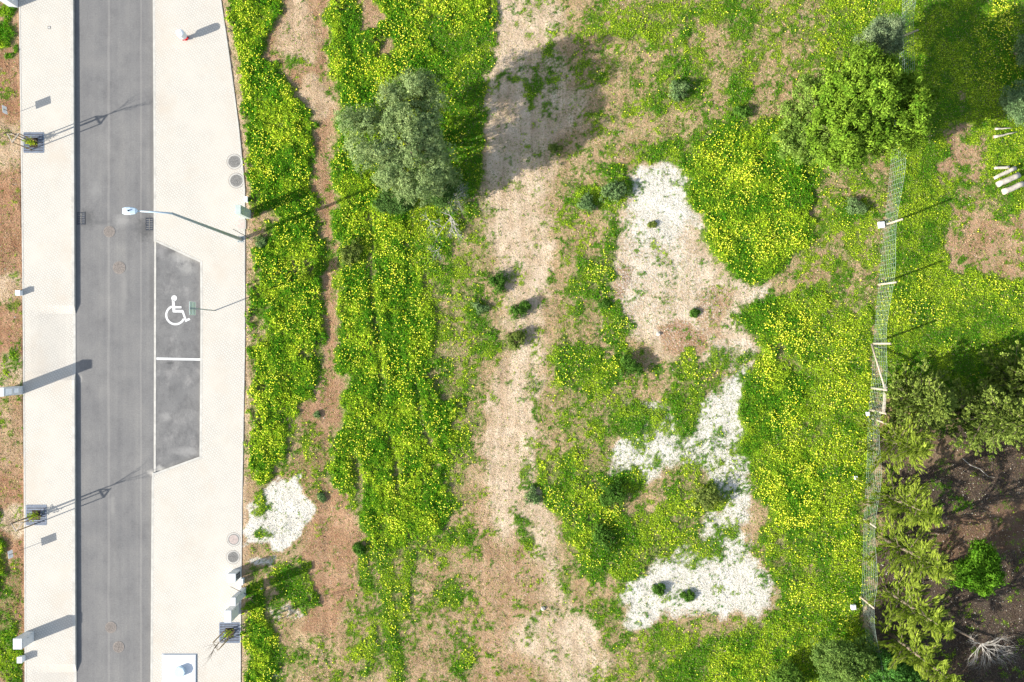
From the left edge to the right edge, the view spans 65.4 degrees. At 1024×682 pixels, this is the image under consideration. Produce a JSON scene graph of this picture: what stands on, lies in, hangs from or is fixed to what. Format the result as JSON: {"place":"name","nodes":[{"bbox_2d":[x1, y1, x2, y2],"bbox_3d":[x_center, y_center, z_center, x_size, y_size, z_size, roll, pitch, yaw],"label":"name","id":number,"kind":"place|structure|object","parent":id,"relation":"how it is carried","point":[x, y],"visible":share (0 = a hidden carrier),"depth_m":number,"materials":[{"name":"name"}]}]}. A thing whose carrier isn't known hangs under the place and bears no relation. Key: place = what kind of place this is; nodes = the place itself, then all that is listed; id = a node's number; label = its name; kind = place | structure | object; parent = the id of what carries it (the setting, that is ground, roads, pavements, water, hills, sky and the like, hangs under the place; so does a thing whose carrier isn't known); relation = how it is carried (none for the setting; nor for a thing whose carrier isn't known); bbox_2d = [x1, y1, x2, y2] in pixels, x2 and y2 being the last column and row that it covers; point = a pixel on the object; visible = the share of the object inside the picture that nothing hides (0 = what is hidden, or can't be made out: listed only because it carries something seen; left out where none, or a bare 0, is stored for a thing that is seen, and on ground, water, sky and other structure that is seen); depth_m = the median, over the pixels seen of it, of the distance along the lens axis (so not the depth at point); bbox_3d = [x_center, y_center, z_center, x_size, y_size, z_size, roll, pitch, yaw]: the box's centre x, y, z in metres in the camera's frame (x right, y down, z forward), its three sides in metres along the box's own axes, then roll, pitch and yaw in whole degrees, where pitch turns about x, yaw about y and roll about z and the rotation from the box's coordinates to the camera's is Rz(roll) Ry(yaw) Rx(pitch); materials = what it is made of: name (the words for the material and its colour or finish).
{"place":"outdoors","nodes":[
{"label":"outdoors","id":0,"kind":"place"},
{"bbox_2d":[20,0,73,681],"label":"pavement","id":1,"kind":"structure","parent":0,"point":[46,174],"depth_m":41.95,"materials":[{"name":"beige concrete"}]},
{"bbox_2d":[19,0,25,681],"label":"pavement edging","id":2,"kind":"object","parent":1,"relation":"on","point":[23,335],"visible":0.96,"depth_m":41.94,"materials":[{"name":"concrete"}]},
{"bbox_2d":[7,133,37,149],"bbox_3d":[-25.238,-10.275,41.192,0.614,1.716,0.494,0,90,0],"label":"tree support","id":3,"kind":"object","parent":1,"relation":"on","point":[9,135],"visible":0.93,"depth_m":40.77,"materials":[{"name":"brown wood"}]},
{"bbox_2d":[10,515,40,531],"bbox_3d":[-25.055,9.408,41.192,0.614,1.716,0.494,0,90,0],"label":"tree support","id":4,"kind":"object","parent":1,"relation":"on","point":[23,522],"visible":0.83,"depth_m":40.73,"materials":[{"name":"brown wood"}]},
{"bbox_2d":[23,132,43,152],"bbox_3d":[-25.150,-10.433,41.959,1.080,0.042,1.080,0,90,0],"label":"tree grate","id":5,"kind":"object","parent":1,"relation":"on","point":[39,138],"visible":0.89,"depth_m":41.94,"materials":[{"name":"metal"}]},
{"bbox_2d":[0,121,36,145],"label":"young tree","id":6,"kind":"object","parent":5,"relation":"on","point":[30,142],"visible":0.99,"depth_m":41.44,"materials":[{"name":"green plant"}]},
{"bbox_2d":[26,505,46,524],"bbox_3d":[-25.017,9.150,41.959,1.080,0.042,1.080,0,90,0],"label":"tree grate","id":7,"kind":"object","parent":1,"relation":"on","point":[42,511],"visible":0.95,"depth_m":41.94,"materials":[{"name":"metal"}]},
{"bbox_2d":[0,511,40,534],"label":"young tree","id":8,"kind":"object","parent":7,"relation":"on","point":[33,515],"visible":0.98,"depth_m":41.45,"materials":[{"name":"green plant"}]},
{"bbox_2d":[74,0,153,681],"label":"road","id":9,"kind":"structure","parent":0,"point":[114,155],"depth_m":42.07,"materials":[{"name":"grey asphalt"}]},
{"bbox_2d":[77,212,84,224],"bbox_3d":[-22.717,-6.467,42.077,0.420,0.044,0.660,0,90,0],"label":"drain grate","id":10,"kind":"object","parent":9,"relation":"on","point":[80,218],"visible":1,"depth_m":42.07,"materials":[{"name":"metal"}]},
{"bbox_2d":[104,226,114,236],"bbox_3d":[-21.233,-5.767,42.078,0.600,0.041,0.600,0,90,0],"label":"manhole cover","id":11,"kind":"object","parent":9,"relation":"on","point":[109,231],"visible":1,"depth_m":42.06,"materials":[{"name":"metal"}]},
{"bbox_2d":[105,622,116,632],"bbox_3d":[-21.150,15.100,42.078,0.600,0.041,0.600,0,90,0],"label":"manhole cover","id":12,"kind":"object","parent":9,"relation":"on","point":[110,627],"visible":1,"depth_m":42.06,"materials":[{"name":"metal"}]},
{"bbox_2d":[113,641,123,652],"bbox_3d":[-20.750,16.133,42.078,0.600,0.041,0.600,0,90,0],"label":"manhole cover","id":13,"kind":"object","parent":9,"relation":"on","point":[118,646],"visible":1,"depth_m":42.06,"materials":[{"name":"metal"}]},
{"bbox_2d":[113,261,124,273],"bbox_3d":[-20.717,-3.867,42.078,0.667,0.041,0.667,0,90,0],"label":"manhole cover","id":14,"kind":"object","parent":9,"relation":"on","point":[118,267],"visible":1,"depth_m":42.06,"materials":[{"name":"metal"}]},
{"bbox_2d":[145,218,152,229],"bbox_3d":[-19.117,-6.167,42.077,0.420,0.044,0.660,0,90,0],"label":"drain grate","id":15,"kind":"object","parent":9,"relation":"on","point":[148,223],"visible":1,"depth_m":42.07,"materials":[{"name":"metal"}]},
{"bbox_2d":[156,242,199,471],"bbox_3d":[-17.590,0.850,42.091,2.420,0.058,12.167,0,90,0],"label":"parking bay","id":16,"kind":"object","parent":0,"point":[177,370],"visible":1,"depth_m":42.07,"materials":[{"name":"grey asphalt"}]},
{"bbox_2d":[153,0,243,681],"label":"pavement","id":17,"kind":"structure","parent":0,"point":[197,512],"depth_m":41.95,"materials":[{"name":"beige concrete"}]},
{"bbox_2d":[162,653,196,681],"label":"service pad","id":18,"kind":"object","parent":17,"relation":"on","point":[179,667],"visible":1,"depth_m":41.90,"materials":[{"name":"white paint"}]},
{"bbox_2d":[176,29,187,40],"bbox_3d":[-17.150,-15.917,41.536,0.410,0.830,0.410,0,90,0],"label":"fire hydrant","id":19,"kind":"object","parent":17,"relation":"on","point":[181,34],"visible":1,"depth_m":41.19,"materials":[{"name":"white metal"}]},
{"bbox_2d":[122,207,243,241],"bbox_3d":[-15.102,-5.362,37.415,2.010,9.110,0.363,0,90,0],"label":"street lamp","id":20,"kind":"object","parent":17,"relation":"on","point":[129,210],"visible":1,"depth_m":34.86,"materials":[{"name":"metal"}]},
{"bbox_2d":[189,301,214,314],"bbox_3d":[-15.646,-1.600,40.386,0.085,3.230,0.650,0,90,0],"label":"parking sign","id":21,"kind":"object","parent":17,"relation":"on","point":[192,308],"visible":1,"depth_m":39.26,"materials":[{"name":"metal"}]},
{"bbox_2d":[212,630,234,650],"bbox_3d":[-14.855,15.442,41.192,0.614,1.716,0.494,0,90,0],"label":"tree support","id":22,"kind":"object","parent":17,"relation":"on","point":[224,641],"visible":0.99,"depth_m":40.95,"materials":[{"name":"brown wood"}]},
{"bbox_2d":[219,622,239,642],"bbox_3d":[-14.850,15.333,41.959,1.080,0.042,1.080,0,90,0],"label":"tree grate","id":23,"kind":"object","parent":17,"relation":"on","point":[229,627],"visible":0.91,"depth_m":41.94,"materials":[{"name":"metal"}]},
{"bbox_2d":[205,629,233,662],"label":"young tree","id":24,"kind":"object","parent":23,"relation":"on","point":[225,636],"visible":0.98,"depth_m":40.48,"materials":[{"name":"green plant"}]},
{"bbox_2d":[220,0,244,681],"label":"pavement edging","id":25,"kind":"object","parent":17,"relation":"on","point":[244,338],"visible":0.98,"depth_m":41.94,"materials":[{"name":"concrete"}]},
{"bbox_2d":[226,550,239,563],"bbox_3d":[-14.667,11.367,41.961,0.737,0.041,0.737,0,90,0],"label":"manhole cover","id":26,"kind":"object","parent":17,"relation":"on","point":[232,556],"visible":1,"depth_m":41.95,"materials":[{"name":"metal"}]},
{"bbox_2d":[227,154,240,168],"bbox_3d":[-14.600,-9.433,41.961,0.823,0.041,0.823,0,90,0],"label":"manhole cover","id":27,"kind":"object","parent":17,"relation":"on","point":[233,161],"visible":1,"depth_m":41.95,"materials":[{"name":"metal"}]},
{"bbox_2d":[227,532,240,545],"bbox_3d":[-14.633,10.433,41.961,0.737,0.041,0.737,0,90,0],"label":"manhole cover","id":28,"kind":"object","parent":17,"relation":"on","point":[234,539],"visible":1,"depth_m":41.95,"materials":[{"name":"metal"}]},
{"bbox_2d":[227,569,240,581],"bbox_3d":[-14.454,12.217,41.585,0.449,0.950,0.457,0,90,0],"label":"utility cabinet","id":29,"kind":"object","parent":17,"relation":"on","point":[233,575],"visible":1,"depth_m":41.13,"materials":[{"name":"white metal"}]},
{"bbox_2d":[228,173,242,187],"bbox_3d":[-14.500,-8.433,41.961,0.823,0.041,0.823,0,90,0],"label":"manhole cover","id":30,"kind":"object","parent":17,"relation":"on","point":[236,181],"visible":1,"depth_m":41.95,"materials":[{"name":"metal"}]},
{"bbox_2d":[237,220,245,228],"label":"inspection cover","id":31,"kind":"object","parent":17,"relation":"on","point":[241,224],"visible":1,"depth_m":41.94,"materials":[{"name":"concrete"}]},
{"bbox_2d":[0,0,1023,681],"bbox_3d":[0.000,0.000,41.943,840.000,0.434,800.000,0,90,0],"label":"ground","id":32,"kind":"structure","parent":0,"point":[518,226],"depth_m":41.97,"materials":[{"name":"green plant"}]},
{"bbox_2d":[0,0,18,7],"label":"meter pillar","id":33,"kind":"structure","parent":32,"relation":"on","point":[11,3],"depth_m":41.57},
{"bbox_2d":[0,386,22,396],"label":"meter pillar","id":34,"kind":"structure","parent":32,"relation":"on","point":[11,390],"depth_m":40.97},
{"bbox_2d":[17,655,24,662],"bbox_3d":[-25.717,16.667,41.855,0.276,0.410,0.316,0,90,0],"label":"marker box","id":35,"kind":"object","parent":32,"relation":"on","point":[20,659],"visible":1,"depth_m":41.65,"materials":[{"name":"white paint"}]},
{"bbox_2d":[13,631,33,648],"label":"meter pillar","id":36,"kind":"structure","parent":32,"relation":"on","point":[23,640],"depth_m":41.19,"materials":[{"name":"metal"}]},
{"bbox_2d":[23,632,33,646],"bbox_3d":[-25.120,15.533,41.439,0.023,0.918,0.459,0,90,0],"label":"door","id":37,"kind":"structure","parent":36,"relation":"in","point":[27,640],"depth_m":41.45,"materials":[{"name":"metal"}]},
{"bbox_2d":[70,0,76,681],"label":"kerb","id":38,"kind":"structure","parent":32,"relation":"on","point":[74,338],"depth_m":41.94,"materials":[{"name":"concrete"}]},
{"bbox_2d":[150,472,153,681],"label":"kerb","id":39,"kind":"structure","parent":32,"relation":"on","point":[152,532],"depth_m":41.95,"materials":[{"name":"concrete"}]},
{"bbox_2d":[153,0,155,241],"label":"kerb","id":40,"kind":"structure","parent":32,"relation":"on","point":[154,117],"depth_m":41.95,"materials":[{"name":"concrete"}]},
{"bbox_2d":[154,242,155,472],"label":"flush kerb","id":41,"kind":"structure","parent":32,"relation":"on","point":[154,357],"depth_m":42.06,"materials":[{"name":"concrete"}]},
{"bbox_2d":[154,240,202,474],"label":"kerb","id":42,"kind":"structure","parent":32,"relation":"on","point":[201,332],"depth_m":41.95,"materials":[{"name":"concrete"}]},
{"bbox_2d":[224,603,238,622],"bbox_3d":[-14.493,14.067,41.385,0.370,1.350,0.624,0,90,0],"label":"utility cabinet","id":43,"kind":"object","parent":32,"relation":"on","point":[231,613],"visible":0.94,"depth_m":40.88,"materials":[{"name":"metal"}]},
{"bbox_2d":[231,587,245,605],"bbox_3d":[-14.077,13.167,41.175,0.270,1.770,0.424,0,90,0],"label":"utility cabinet","id":44,"kind":"object","parent":32,"relation":"on","point":[237,597],"visible":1,"depth_m":40.81,"materials":[{"name":"metal"}]},
{"bbox_2d":[235,205,250,218],"bbox_3d":[-13.860,-6.658,41.205,0.304,1.710,0.474,0,90,0],"label":"utility cabinet","id":45,"kind":"object","parent":32,"relation":"on","point":[242,211],"visible":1,"depth_m":40.77,"materials":[{"name":"metal"}]},
{"bbox_2d":[254,235,266,247],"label":"shrub","id":46,"kind":"object","parent":32,"relation":"on","point":[262,242],"visible":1,"depth_m":41.80,"materials":[{"name":"green plant"}]},
{"bbox_2d":[317,491,326,503],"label":"shrub","id":47,"kind":"object","parent":32,"relation":"on","point":[321,496],"visible":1,"depth_m":41.88,"materials":[{"name":"green plant"}]},
{"bbox_2d":[338,237,363,268],"bbox_3d":[-8.344,-4.591,41.736,1.702,0.659,1.299,-39,90,0],"label":"shrub","id":48,"kind":"object","parent":32,"relation":"on","point":[346,252],"visible":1,"depth_m":41.68,"materials":[{"name":"green plant"}]},
{"bbox_2d":[352,543,365,555],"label":"shrub","id":49,"kind":"object","parent":32,"relation":"on","point":[358,548],"visible":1,"depth_m":41.76,"materials":[{"name":"green plant"}]},
{"bbox_2d":[370,186,417,216],"bbox_3d":[-6.102,-7.252,41.278,2.416,1.719,1.812,-21,90,0],"label":"evergreen shrub","id":50,"kind":"object","parent":32,"relation":"on","point":[384,201],"visible":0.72,"depth_m":40.82,"materials":[{"name":"green plant"}]},
{"bbox_2d":[332,66,462,206],"bbox_3d":[-5.531,-9.876,39.471,6.301,5.360,6.829,0,90,0],"label":"olive tree","id":51,"kind":"object","parent":32,"relation":"on","point":[392,158],"visible":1,"depth_m":38.14,"materials":[{"name":"green plant"}]},
{"bbox_2d":[413,166,460,213],"bbox_3d":[-4.015,-7.858,40.907,3.054,2.464,2.615,0,90,0],"label":"evergreen shrub","id":52,"kind":"object","parent":32,"relation":"on","point":[444,200],"visible":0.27,"depth_m":40.59,"materials":[{"name":"green plant"}]},
{"bbox_2d":[423,210,462,246],"bbox_3d":[-3.447,-5.621,41.553,2.480,1.660,2.108,42,90,0],"label":"dead branch","id":53,"kind":"object","parent":32,"relation":"on","point":[452,222],"visible":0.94,"depth_m":41.66,"materials":[{"name":"grey wood"}]},
{"bbox_2d":[444,183,468,217],"bbox_3d":[-3.124,-7.479,41.613,2.246,1.106,2.554,0,90,0],"label":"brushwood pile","id":54,"kind":"object","parent":32,"relation":"on","point":[458,202],"visible":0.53,"depth_m":41.65,"materials":[{"name":"grey wood"}]},
{"bbox_2d":[471,301,489,314],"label":"shrub","id":55,"kind":"object","parent":32,"relation":"on","point":[479,308],"visible":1,"depth_m":41.78,"materials":[{"name":"green plant"}]},
{"bbox_2d":[485,268,507,294],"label":"shrub","id":56,"kind":"object","parent":32,"relation":"on","point":[498,279],"visible":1,"depth_m":41.69,"materials":[{"name":"green plant"}]},
{"bbox_2d":[0,0,1023,681],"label":"ground cover","id":57,"kind":"object","parent":32,"relation":"on","point":[428,302],"visible":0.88,"depth_m":41.90,"materials":[{"name":"green plant"}]},
{"bbox_2d":[0,0,1023,681],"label":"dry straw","id":58,"kind":"object","parent":32,"relation":"on","point":[550,340],"visible":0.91,"depth_m":41.96,"materials":[{"name":"beige plant"}]},
{"bbox_2d":[0,0,1023,681],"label":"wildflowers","id":59,"kind":"object","parent":32,"relation":"on","point":[1008,22],"visible":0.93,"depth_m":41.81,"materials":[{"name":"yellow plant"}]},
{"bbox_2d":[0,0,1023,681],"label":"sparse weeds","id":60,"kind":"object","parent":32,"relation":"on","point":[578,332],"visible":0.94,"depth_m":41.94,"materials":[{"name":"green plant"}]},
{"bbox_2d":[502,327,525,350],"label":"shrub","id":61,"kind":"object","parent":32,"relation":"on","point":[518,336],"visible":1,"depth_m":41.66,"materials":[{"name":"green plant"}]},
{"bbox_2d":[509,300,531,322],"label":"shrub","id":62,"kind":"object","parent":32,"relation":"on","point":[519,309],"visible":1,"depth_m":41.66,"materials":[{"name":"green plant"}]},
{"bbox_2d":[523,484,543,504],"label":"shrub","id":63,"kind":"object","parent":32,"relation":"on","point":[533,497],"visible":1,"depth_m":41.77,"materials":[{"name":"green plant"}]},
{"bbox_2d":[547,143,563,153],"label":"shrub","id":64,"kind":"object","parent":32,"relation":"on","point":[553,147],"visible":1,"depth_m":41.81,"materials":[{"name":"green plant"}]},
{"bbox_2d":[577,192,595,211],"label":"shrub","id":65,"kind":"object","parent":32,"relation":"on","point":[586,203],"visible":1,"depth_m":41.69,"materials":[{"name":"green plant"}]},
{"bbox_2d":[597,298,609,308],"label":"shrub","id":66,"kind":"object","parent":32,"relation":"on","point":[604,303],"visible":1,"depth_m":41.83,"materials":[{"name":"green plant"}]},
{"bbox_2d":[591,521,620,555],"bbox_3d":[4.837,10.413,41.735,1.413,0.739,1.992,-30,90,0],"label":"shrub","id":67,"kind":"object","parent":32,"relation":"on","point":[599,534],"visible":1,"depth_m":41.63,"materials":[{"name":"green plant"}]},
{"bbox_2d":[597,477,628,510],"bbox_3d":[5.289,8.020,41.710,1.729,0.932,1.784,0,90,0],"label":"shrub","id":68,"kind":"object","parent":32,"relation":"on","point":[611,498],"visible":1,"depth_m":41.55,"materials":[{"name":"green plant"}]},
{"bbox_2d":[599,180,632,202],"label":"shrub","id":69,"kind":"object","parent":32,"relation":"on","point":[616,190],"visible":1,"depth_m":41.62,"materials":[{"name":"green plant"}]},
{"bbox_2d":[616,353,643,382],"bbox_3d":[6.151,1.373,41.612,1.553,0.823,1.610,0,90,0],"label":"shrub","id":70,"kind":"object","parent":32,"relation":"on","point":[632,366],"visible":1,"depth_m":41.51,"materials":[{"name":"green plant"}]},
{"bbox_2d":[647,221,656,227],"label":"shrub","id":71,"kind":"object","parent":32,"relation":"on","point":[652,224],"visible":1,"depth_m":41.85,"materials":[{"name":"green plant"}]},
{"bbox_2d":[651,582,665,596],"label":"shrub","id":72,"kind":"object","parent":32,"relation":"on","point":[658,590],"visible":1,"depth_m":41.78,"materials":[{"name":"green plant"}]},
{"bbox_2d":[667,79,691,102],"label":"shrub","id":73,"kind":"object","parent":32,"relation":"on","point":[676,88],"visible":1,"depth_m":41.61,"materials":[{"name":"green plant"}]},
{"bbox_2d":[679,589,695,602],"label":"shrub","id":74,"kind":"object","parent":32,"relation":"on","point":[688,597],"visible":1,"depth_m":41.80,"materials":[{"name":"green plant"}]},
{"bbox_2d":[689,308,700,317],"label":"shrub","id":75,"kind":"object","parent":32,"relation":"on","point":[694,312],"visible":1,"depth_m":41.83,"materials":[{"name":"green plant"}]},
{"bbox_2d":[689,482,726,510],"bbox_3d":[10.139,8.190,41.588,1.790,0.887,1.656,-25,90,0],"label":"shrub","id":76,"kind":"object","parent":32,"relation":"on","point":[702,497],"visible":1,"depth_m":41.49,"materials":[{"name":"green plant"}]},
{"bbox_2d":[732,105,753,118],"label":"shrub","id":77,"kind":"object","parent":32,"relation":"on","point":[742,112],"visible":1,"depth_m":41.71,"materials":[{"name":"green plant"}]},
{"bbox_2d":[768,657,810,681],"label":"shade bush","id":78,"kind":"object","parent":32,"relation":"on","point":[789,672],"visible":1,"depth_m":41.03,"materials":[{"name":"green plant"}]},
{"bbox_2d":[770,70,859,168],"bbox_3d":[15.232,-11.277,40.577,4.696,3.129,5.245,0,90,0],"label":"carob tree","id":79,"kind":"object","parent":32,"relation":"on","point":[791,138],"visible":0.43,"depth_m":39.89,"materials":[{"name":"green plant"}]},
{"bbox_2d":[809,634,881,681],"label":"shade bush","id":80,"kind":"object","parent":32,"relation":"on","point":[841,661],"visible":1,"depth_m":40.19,"materials":[{"name":"green plant"}]},
{"bbox_2d":[845,196,868,215],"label":"shrub","id":81,"kind":"object","parent":32,"relation":"on","point":[859,207],"visible":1,"depth_m":41.70,"materials":[{"name":"green plant"}]},
{"bbox_2d":[801,36,941,174],"bbox_3d":[16.933,-10.775,39.199,6.260,5.901,6.569,40,90,0],"label":"carob tree","id":82,"kind":"object","parent":32,"relation":"on","point":[882,90],"visible":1,"depth_m":37.47,"materials":[{"name":"green plant"}]},
{"bbox_2d":[853,11,907,56],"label":"olive tree","id":83,"kind":"object","parent":32,"relation":"on","point":[886,34],"visible":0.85,"depth_m":39.48,"materials":[{"name":"green plant"}]},
{"bbox_2d":[877,221,884,227],"bbox_3d":[19.383,-6.100,41.920,0.300,0.340,0.330,-7,90,0],"label":"boundary stone","id":84,"kind":"object","parent":32,"relation":"on","point":[881,224],"visible":1,"depth_m":41.75,"materials":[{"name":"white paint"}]},
{"bbox_2d":[860,0,918,677],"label":"wire fence","id":85,"kind":"object","parent":32,"relation":"on","point":[881,343],"visible":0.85,"depth_m":41.06,"materials":[{"name":"grey metal"}]},
{"bbox_2d":[851,414,938,473],"bbox_3d":[19.583,5.232,39.728,4.684,4.784,3.348,0,90,0],"label":"feathery conifer","id":86,"kind":"object","parent":32,"relation":"on","point":[913,445],"visible":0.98,"depth_m":39.64,"materials":[{"name":"green plant"}]},
{"bbox_2d":[863,644,931,681],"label":"shade bush","id":87,"kind":"object","parent":32,"relation":"on","point":[903,672],"visible":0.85,"depth_m":40.30,"materials":[{"name":"green plant"}]},
{"bbox_2d":[854,464,944,535],"bbox_3d":[19.311,7.840,39.229,3.732,5.782,3.578,36,90,0],"label":"feathery conifer","id":88,"kind":"object","parent":32,"relation":"on","point":[929,512],"visible":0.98,"depth_m":39.34,"materials":[{"name":"green plant"}]},
{"bbox_2d":[855,510,956,584],"bbox_3d":[19.255,10.145,38.849,3.559,6.541,4.000,-39,90,0],"label":"feathery conifer","id":89,"kind":"object","parent":32,"relation":"on","point":[933,562],"visible":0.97,"depth_m":38.84,"materials":[{"name":"green plant"}]},
{"bbox_2d":[865,555,955,641],"bbox_3d":[19.731,12.805,38.757,3.685,6.725,3.843,0,90,0],"label":"feathery conifer","id":90,"kind":"object","parent":32,"relation":"on","point":[920,610],"visible":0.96,"depth_m":38.71,"materials":[{"name":"green plant"}]},
{"bbox_2d":[869,358,959,436],"bbox_3d":[20.568,2.976,39.796,3.802,4.649,4.366,17,90,0],"label":"spreading conifer","id":91,"kind":"object","parent":32,"relation":"on","point":[930,403],"visible":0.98,"depth_m":39.61,"materials":[{"name":"green plant"}]},
{"bbox_2d":[869,613,963,681],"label":"feathery conifer","id":92,"kind":"object","parent":32,"relation":"on","point":[922,658],"visible":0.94,"depth_m":38.98,"materials":[{"name":"green plant"}]},
{"bbox_2d":[920,376,1023,457],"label":"spreading conifer","id":93,"kind":"object","parent":32,"relation":"on","point":[1005,417],"visible":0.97,"depth_m":38.71,"materials":[{"name":"green plant"}]},
{"bbox_2d":[950,537,1008,599],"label":"orange tree","id":94,"kind":"object","parent":32,"relation":"on","point":[981,573],"visible":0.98,"depth_m":40.00,"materials":[{"name":"green plant"}]},
{"bbox_2d":[952,627,1023,675],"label":"dead tree","id":95,"kind":"object","parent":32,"relation":"on","point":[973,639],"visible":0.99,"depth_m":41.49,"materials":[{"name":"grey wood"}]},
{"bbox_2d":[977,340,1023,404],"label":"spreading conifer","id":96,"kind":"object","parent":32,"relation":"on","point":[1009,376],"visible":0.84,"depth_m":40.31,"materials":[{"name":"green plant"}]},
{"bbox_2d":[993,166,1016,178],"bbox_3d":[25.829,-8.793,41.785,1.235,0.239,0.236,-27,90,0],"label":"log","id":97,"kind":"object","parent":32,"relation":"on","point":[1011,169],"visible":1,"depth_m":41.71,"materials":[{"name":"white wood"}]},
{"bbox_2d":[995,172,1020,186],"bbox_3d":[26.009,-8.452,41.809,1.245,0.317,0.325,-25,90,0],"label":"log","id":98,"kind":"object","parent":32,"relation":"on","point":[1015,176],"visible":1,"depth_m":41.69,"materials":[{"name":"white wood"}]},
{"bbox_2d":[997,78,1023,126],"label":"grey bush","id":99,"kind":"object","parent":32,"relation":"on","point":[1012,105],"visible":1,"depth_m":40.83,"materials":[{"name":"green plant"}]},
{"bbox_2d":[1001,181,1023,194],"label":"log","id":100,"kind":"object","parent":32,"relation":"on","point":[1004,191],"visible":1,"depth_m":41.70,"materials":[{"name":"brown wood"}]},
{"bbox_2d":[1011,33,1023,66],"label":"grey bush","id":101,"kind":"object","parent":32,"relation":"on","point":[1020,53],"visible":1,"depth_m":41.12,"materials":[{"name":"green plant"}]},
{"bbox_2d":[0,0,1023,681],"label":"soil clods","id":102,"kind":"object","parent":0,"point":[598,402],"visible":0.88,"depth_m":41.97,"materials":[{"name":"brown soil"}]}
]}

